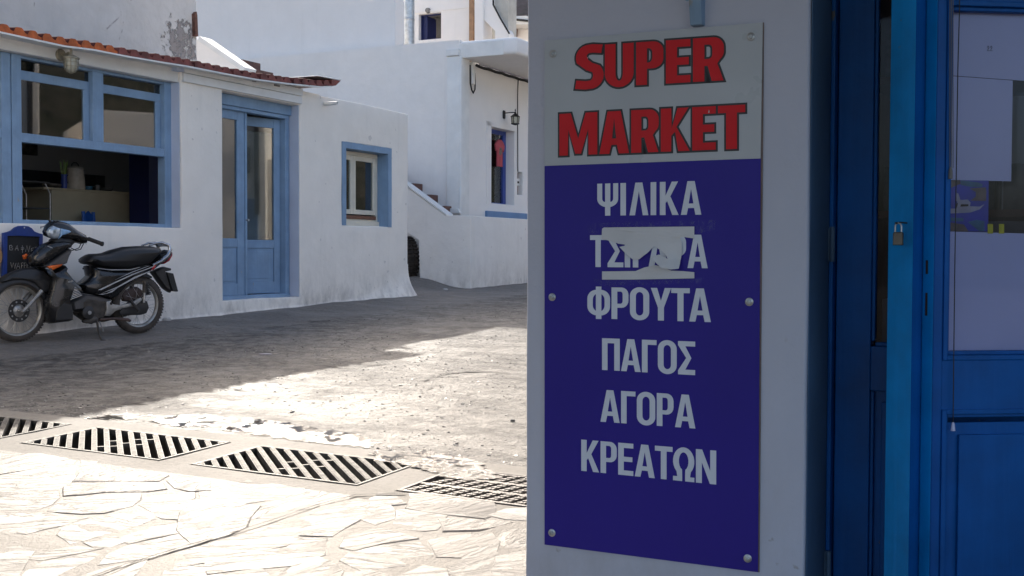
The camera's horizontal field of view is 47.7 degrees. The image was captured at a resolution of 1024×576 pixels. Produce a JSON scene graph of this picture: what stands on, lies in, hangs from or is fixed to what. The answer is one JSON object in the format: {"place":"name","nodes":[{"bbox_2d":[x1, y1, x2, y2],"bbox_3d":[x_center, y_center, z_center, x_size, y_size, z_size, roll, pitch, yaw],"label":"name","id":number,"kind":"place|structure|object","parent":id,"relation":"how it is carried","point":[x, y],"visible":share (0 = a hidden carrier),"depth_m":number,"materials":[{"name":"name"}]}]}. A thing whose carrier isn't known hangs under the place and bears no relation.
{"place":"outdoors","nodes":[
{"label":"outdoors","id":0,"kind":"place"},
{"bbox_2d":[0,276,526,466],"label":"road","id":1,"kind":"structure","parent":0,"point":[33,359],"depth_m":8.36,"materials":[{"name":"grey concrete"}]},
{"bbox_2d":[0,220,177,341],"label":"motorbike","id":2,"kind":"object","parent":1,"relation":"on","point":[55,290],"visible":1,"depth_m":10.52,"materials":[{"name":"metal"}]},
{"bbox_2d":[87,414,152,419],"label":"puddle","id":3,"kind":"object","parent":1,"relation":"on","point":[125,416],"visible":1,"depth_m":6.40,"materials":[{"name":"grey liquid"}]},
{"bbox_2d":[0,410,526,511],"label":"drain channel surround","id":4,"kind":"object","parent":1,"relation":"on","point":[390,483],"visible":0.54,"depth_m":5.39,"materials":[{"name":"beige concrete"}]},
{"bbox_2d":[0,416,70,438],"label":"drain grate","id":5,"kind":"object","parent":4,"relation":"on","point":[5,422],"visible":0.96,"depth_m":6.13,"materials":[{"name":"metal"}]},
{"bbox_2d":[21,427,229,460],"bbox_3d":[-1.882,0.767,5.650,0.886,0.034,0.484,2,4,27],"label":"drain grate","id":6,"kind":"object","parent":4,"relation":"on","point":[143,440],"visible":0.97,"depth_m":5.66,"materials":[{"name":"metal"}]},
{"bbox_2d":[191,445,411,485],"bbox_3d":[-0.921,0.798,5.167,0.886,0.034,0.484,2,4,27],"label":"drain grate","id":7,"kind":"object","parent":4,"relation":"on","point":[372,469],"visible":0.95,"depth_m":5.16,"materials":[{"name":"metal"}]},
{"bbox_2d":[367,450,502,478],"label":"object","id":8,"kind":"object","parent":4,"relation":"on","point":[444,460],"visible":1,"depth_m":5.17,"materials":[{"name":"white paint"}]},
{"bbox_2d":[397,468,526,506],"bbox_3d":[0.039,0.830,4.683,0.886,0.034,0.484,2,4,27],"label":"drain grate","id":9,"kind":"object","parent":4,"relation":"on","point":[508,489],"visible":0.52,"depth_m":4.72,"materials":[{"name":"grey metal"}]},
{"bbox_2d":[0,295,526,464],"bbox_3d":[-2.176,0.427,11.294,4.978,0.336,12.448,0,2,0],"label":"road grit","id":10,"kind":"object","parent":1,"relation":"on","point":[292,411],"visible":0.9,"depth_m":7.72,"materials":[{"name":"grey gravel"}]},
{"bbox_2d":[149,414,381,447],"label":"puddle","id":11,"kind":"object","parent":1,"relation":"on","point":[335,437],"visible":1,"depth_m":5.98,"materials":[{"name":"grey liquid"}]},
{"bbox_2d":[112,328,503,415],"bbox_3d":[-1.383,0.556,9.081,2.759,0.142,5.293,0,2,0],"label":"road crack","id":12,"kind":"object","parent":1,"relation":"on","point":[333,366],"visible":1,"depth_m":8.34,"materials":[{"name":"grey concrete"}]},
{"bbox_2d":[0,450,526,575],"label":"paving","id":13,"kind":"structure","parent":0,"point":[61,516],"depth_m":4.08,"materials":[{"name":"stone"}]},
{"bbox_2d":[92,492,404,575],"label":"paving seam","id":14,"kind":"object","parent":13,"relation":"on","point":[241,529],"visible":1,"depth_m":4.03,"materials":[{"name":"grey concrete"}]},
{"bbox_2d":[479,0,528,79],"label":"hill","id":15,"kind":"structure","parent":0,"point":[522,7],"depth_m":56.12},
{"bbox_2d":[514,16,528,40],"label":"terrace house","id":16,"kind":"structure","parent":0,"point":[521,29],"depth_m":27.15,"materials":[{"name":"white paint"}]},
{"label":"ground","id":17,"kind":"structure","parent":0,"visible":0},
{"bbox_2d":[0,0,197,60],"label":"house","id":18,"kind":"structure","parent":17,"relation":"on","point":[166,27],"depth_m":14.82,"materials":[{"name":"white paint"}]},
{"bbox_2d":[0,24,417,333],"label":"white house","id":19,"kind":"structure","parent":17,"relation":"on","point":[249,191],"depth_m":13.28,"materials":[{"name":"paint"}]},
{"bbox_2d":[0,51,11,222],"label":"window frame","id":20,"kind":"structure","parent":19,"relation":"in","point":[5,89],"depth_m":10.47,"materials":[{"name":"blue wood"}]},
{"bbox_2d":[1,226,42,276],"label":"chalkboard","id":21,"kind":"object","parent":19,"relation":"attached to","point":[17,242],"visible":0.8,"depth_m":10.38,"materials":[{"name":"wood"}]},
{"bbox_2d":[22,143,37,155],"bbox_3d":[-6.070,-1.827,14.499,0.040,0.320,0.300,1,2,26],"label":"framed picture","id":22,"kind":"object","parent":19,"relation":"attached to","point":[29,149],"visible":0.24,"depth_m":14.52},
{"bbox_2d":[22,180,50,219],"bbox_3d":[-5.072,-0.466,11.983,0.367,1.272,0.447,1,2,26],"label":"bar stool","id":23,"kind":"object","parent":19,"relation":"in","point":[25,208],"visible":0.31,"depth_m":12.08,"materials":[{"name":"metal"}]},
{"bbox_2d":[55,49,79,73],"bbox_3d":[-4.151,-2.125,10.853,0.218,0.241,0.156,1,2,26],"label":"wall lamp","id":24,"kind":"object","parent":19,"relation":"attached to","point":[70,60],"visible":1,"depth_m":10.81,"materials":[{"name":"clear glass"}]},
{"bbox_2d":[22,187,129,222],"bbox_3d":[-4.931,-0.477,13.229,0.635,1.257,1.580,1,2,26],"label":"counter","id":25,"kind":"object","parent":19,"relation":"in","point":[67,204],"visible":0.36,"depth_m":12.76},
{"bbox_2d":[42,183,61,187],"bbox_3d":[-5.029,-1.113,12.663,0.200,0.050,0.200,1,2,26],"label":"tray","id":26,"kind":"object","parent":25,"relation":"on","point":[55,185],"visible":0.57,"depth_m":12.59,"materials":[{"name":"black"}]},
{"bbox_2d":[59,161,67,187],"bbox_3d":[-4.938,-1.250,12.774,0.095,0.317,0.076,-1,2,-38],"label":"vase","id":27,"kind":"object","parent":25,"relation":"on","point":[63,181],"visible":0.94,"depth_m":12.75,"materials":[{"name":"blue ceramic"}]},
{"bbox_2d":[66,162,84,188],"bbox_3d":[-4.883,-1.251,12.953,0.215,0.309,0.215,0,2,-19],"label":"pot","id":28,"kind":"object","parent":25,"relation":"on","point":[75,178],"visible":0.85,"depth_m":12.87,"materials":[{"name":"beige ceramic"}]},
{"bbox_2d":[85,186,92,189],"bbox_3d":[-4.801,-1.127,13.123,0.100,0.050,0.100,1,2,26],"label":"bowl","id":29,"kind":"object","parent":25,"relation":"on","point":[88,187],"visible":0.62,"depth_m":13.09,"materials":[{"name":"blue ceramic"}]},
{"bbox_2d":[100,188,112,190],"bbox_3d":[-4.677,-1.129,13.373,0.140,0.040,0.140,1,2,26],"label":"dish","id":30,"kind":"object","parent":25,"relation":"on","point":[106,189],"visible":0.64,"depth_m":13.32,"materials":[{"name":"black"}]},
{"bbox_2d":[81,211,95,221],"bbox_3d":[-4.472,-0.339,12.722,0.410,1.016,0.380,0,2,6],"label":"chair","id":31,"kind":"object","parent":19,"relation":"in","point":[87,216],"visible":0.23,"depth_m":12.71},
{"bbox_2d":[10,53,171,227],"bbox_3d":[-4.127,-1.384,11.482,0.100,1.548,2.068,1,2,26],"label":"window frame","id":32,"kind":"structure","parent":19,"relation":"in","point":[90,109],"depth_m":11.39,"materials":[{"name":"blue wood"}]},
{"bbox_2d":[197,36,272,74],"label":"stair parapet","id":33,"kind":"structure","parent":19,"relation":"on","point":[211,51],"depth_m":17.47,"materials":[{"name":"white paint"}]},
{"bbox_2d":[346,151,378,226],"bbox_3d":[-2.105,-1.329,15.600,0.100,1.000,1.009,1,2,26],"label":"window frame","id":34,"kind":"structure","parent":19,"relation":"in","point":[361,168],"depth_m":15.70,"materials":[{"name":"white wood"}]},
{"bbox_2d":[197,0,403,58],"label":"house","id":35,"kind":"structure","parent":17,"relation":"on","point":[245,29],"depth_m":21.58,"materials":[{"name":"white paint"}]},
{"bbox_2d":[243,37,527,275],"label":"corner house","id":36,"kind":"structure","parent":17,"relation":"on","point":[457,127],"depth_m":20.25,"materials":[{"name":"white paint"}]},
{"bbox_2d":[404,0,414,44],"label":"flue pipe","id":37,"kind":"object","parent":36,"relation":"attached to","point":[409,21],"visible":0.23,"depth_m":22.35,"materials":[{"name":"metal"}]},
{"bbox_2d":[407,236,419,276],"bbox_3d":[-1.848,-0.476,19.885,0.220,0.824,0.824,-1,2,-29],"label":"rubber tyre","id":38,"kind":"object","parent":36,"relation":"attached to","point":[413,260],"visible":0.26,"depth_m":19.57,"materials":[{"name":"black rubber"}]},
{"bbox_2d":[469,61,475,93],"bbox_3d":[-0.688,-3.629,20.013,0.078,0.547,0.181,1,2,26],"label":"conduit","id":39,"kind":"object","parent":36,"relation":"attached to","point":[472,77],"visible":1,"depth_m":19.97,"materials":[{"name":"white paint"}]},
{"bbox_2d":[491,129,505,203],"bbox_3d":[-0.425,-2.221,21.169,0.070,1.367,1.258,1,2,26],"label":"window frame","id":40,"kind":"structure","parent":36,"relation":"in","point":[498,174],"depth_m":21.50,"materials":[{"name":"blue wood"}]},
{"bbox_2d":[494,135,504,166],"bbox_3d":[-0.229,-2.544,21.405,0.043,0.605,0.373,1,2,26],"label":"tshirt","id":41,"kind":"object","parent":36,"relation":"hanging from","point":[499,146],"visible":1,"depth_m":21.36,"materials":[{"name":"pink fabric"}]},
{"bbox_2d":[475,64,527,82],"bbox_3d":[0.095,-3.913,21.603,0.052,0.064,3.202,1,2,26],"label":"cable bundle","id":42,"kind":"object","parent":36,"relation":"attached to","point":[499,72],"visible":0.65,"depth_m":20.98,"materials":[{"name":"black rubber"}]},
{"bbox_2d":[503,109,519,124],"bbox_3d":[-0.013,-3.115,21.124,0.318,0.305,0.180,1,2,26],"label":"wall lantern","id":43,"kind":"object","parent":36,"relation":"attached to","point":[515,117],"depth_m":21.07,"materials":[{"name":"black metal"}]},
{"bbox_2d":[517,80,518,171],"bbox_3d":[0.108,-3.039,21.685,0.017,1.716,0.037,1,2,26],"label":"cable","id":44,"kind":"object","parent":36,"relation":"attached to","point":[517,127],"visible":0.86,"depth_m":21.68,"materials":[{"name":"black rubber"}]},
{"bbox_2d":[371,0,478,64],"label":"hillside house","id":45,"kind":"structure","parent":17,"relation":"on","point":[442,20],"depth_m":24.37,"materials":[{"name":"white paint"}]},
{"bbox_2d":[421,13,440,39],"bbox_3d":[-1.606,-5.547,24.800,0.550,0.550,0.400,1,2,26],"label":"window frame","id":46,"kind":"structure","parent":45,"relation":"in","point":[428,24],"depth_m":24.75,"materials":[{"name":"blue wood"}]},
{"bbox_2d":[475,0,516,39],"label":"stair tower","id":47,"kind":"structure","parent":45,"relation":"attached to","point":[495,19],"depth_m":23.29,"materials":[{"name":"white paint"}]},
{"bbox_2d":[407,181,527,288],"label":"stair wall","id":48,"kind":"structure","parent":17,"relation":"on","point":[465,251],"depth_m":19.05,"materials":[{"name":"paint"}]},
{"bbox_2d":[526,0,1023,575],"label":"shop building","id":49,"kind":"structure","parent":17,"relation":"on","point":[870,464],"depth_m":2.51,"materials":[{"name":"white paint"}]},
{"bbox_2d":[545,22,763,571],"bbox_3d":[0.309,0.020,2.640,0.524,1.201,0.014,1,2,26],"label":"shop sign","id":50,"kind":"object","parent":49,"relation":"attached to","point":[652,418],"visible":1,"depth_m":2.63,"materials":[{"name":"metal"}]},
{"bbox_2d":[602,227,693,279],"bbox_3d":[0.312,-0.078,2.620,0.316,0.150,0.025,1,2,26],"label":"torn notice","id":51,"kind":"object","parent":50,"relation":"attached to","point":[638,242],"visible":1,"depth_m":2.63,"materials":[{"name":"paper"}]},
{"bbox_2d":[893,222,906,244],"bbox_3d":[0.794,-0.112,2.359,0.038,0.049,0.020,0,2,-3],"label":"padlock","id":52,"kind":"object","parent":49,"relation":"attached to","point":[898,238],"visible":1,"depth_m":2.35,"materials":[{"name":"gold metal"}]},
{"bbox_2d":[874,0,1023,344],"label":"shop shelf","id":53,"kind":"object","parent":49,"relation":"on","point":[1013,200],"visible":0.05,"depth_m":3.27,"materials":[{"name":"brown wood"}]},
{"bbox_2d":[949,0,949,167],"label":"blind cord","id":54,"kind":"object","parent":49,"relation":"hanging from","point":[949,83],"visible":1,"depth_m":2.38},
{"bbox_2d":[951,0,951,166],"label":"blind cord","id":55,"kind":"object","parent":49,"relation":"hanging from","point":[951,83],"visible":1,"depth_m":2.38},
{"bbox_2d":[948,167,952,178],"bbox_3d":[0.902,-0.236,2.385,0.009,0.025,0.009,0,2,-7],"label":"tassel","id":56,"kind":"object","parent":55,"relation":"hanging from","point":[950,173],"visible":1,"depth_m":2.38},
{"bbox_2d":[950,0,959,430],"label":"pull cord","id":57,"kind":"object","parent":49,"relation":"hanging from","point":[953,426],"visible":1,"depth_m":2.39,"materials":[{"name":"plastic"}]},
{"bbox_2d":[950,180,988,231],"bbox_3d":[0.955,-0.172,2.434,0.098,0.108,0.004,0,2,-5],"label":"boat poster","id":58,"kind":"object","parent":49,"relation":"attached to","point":[972,205],"visible":0.81,"depth_m":2.44,"materials":[{"name":"paper"}]},
{"bbox_2d":[929,0,1023,575],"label":"door leaf","id":59,"kind":"structure","parent":49,"relation":"in","point":[977,501],"depth_m":2.42,"materials":[{"name":"blue wood"}]},
{"bbox_2d":[951,76,1012,180],"bbox_3d":[0.982,-0.334,2.435,0.146,0.219,0.001,0,2,-7],"label":"paper notice","id":60,"kind":"object","parent":49,"relation":"attached to","point":[984,141],"visible":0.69,"depth_m":2.44,"materials":[{"name":"white paper"}]},
{"bbox_2d":[948,232,1023,349],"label":"paper notice","id":61,"kind":"object","parent":49,"relation":"attached to","point":[989,291],"visible":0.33,"depth_m":2.44,"materials":[{"name":"white paper"}]},
{"bbox_2d":[953,12,1023,80],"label":"paper notice","id":62,"kind":"object","parent":49,"relation":"attached to","point":[1002,35],"visible":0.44,"depth_m":2.43,"materials":[{"name":"white paper"}]},
{"bbox_2d":[988,224,992,233],"bbox_3d":[1.007,-0.125,2.440,0.012,0.020,0.001,0,2,-8],"label":"tape strip","id":63,"kind":"object","parent":49,"relation":"attached to","point":[990,228],"visible":1,"depth_m":2.44,"materials":[{"name":"yellow plastic"}]},
{"bbox_2d":[999,224,1003,233],"bbox_3d":[1.032,-0.125,2.443,0.012,0.020,0.001,0,2,-8],"label":"tape strip","id":64,"kind":"object","parent":49,"relation":"attached to","point":[1001,228],"visible":1,"depth_m":2.44,"materials":[{"name":"yellow plastic"}]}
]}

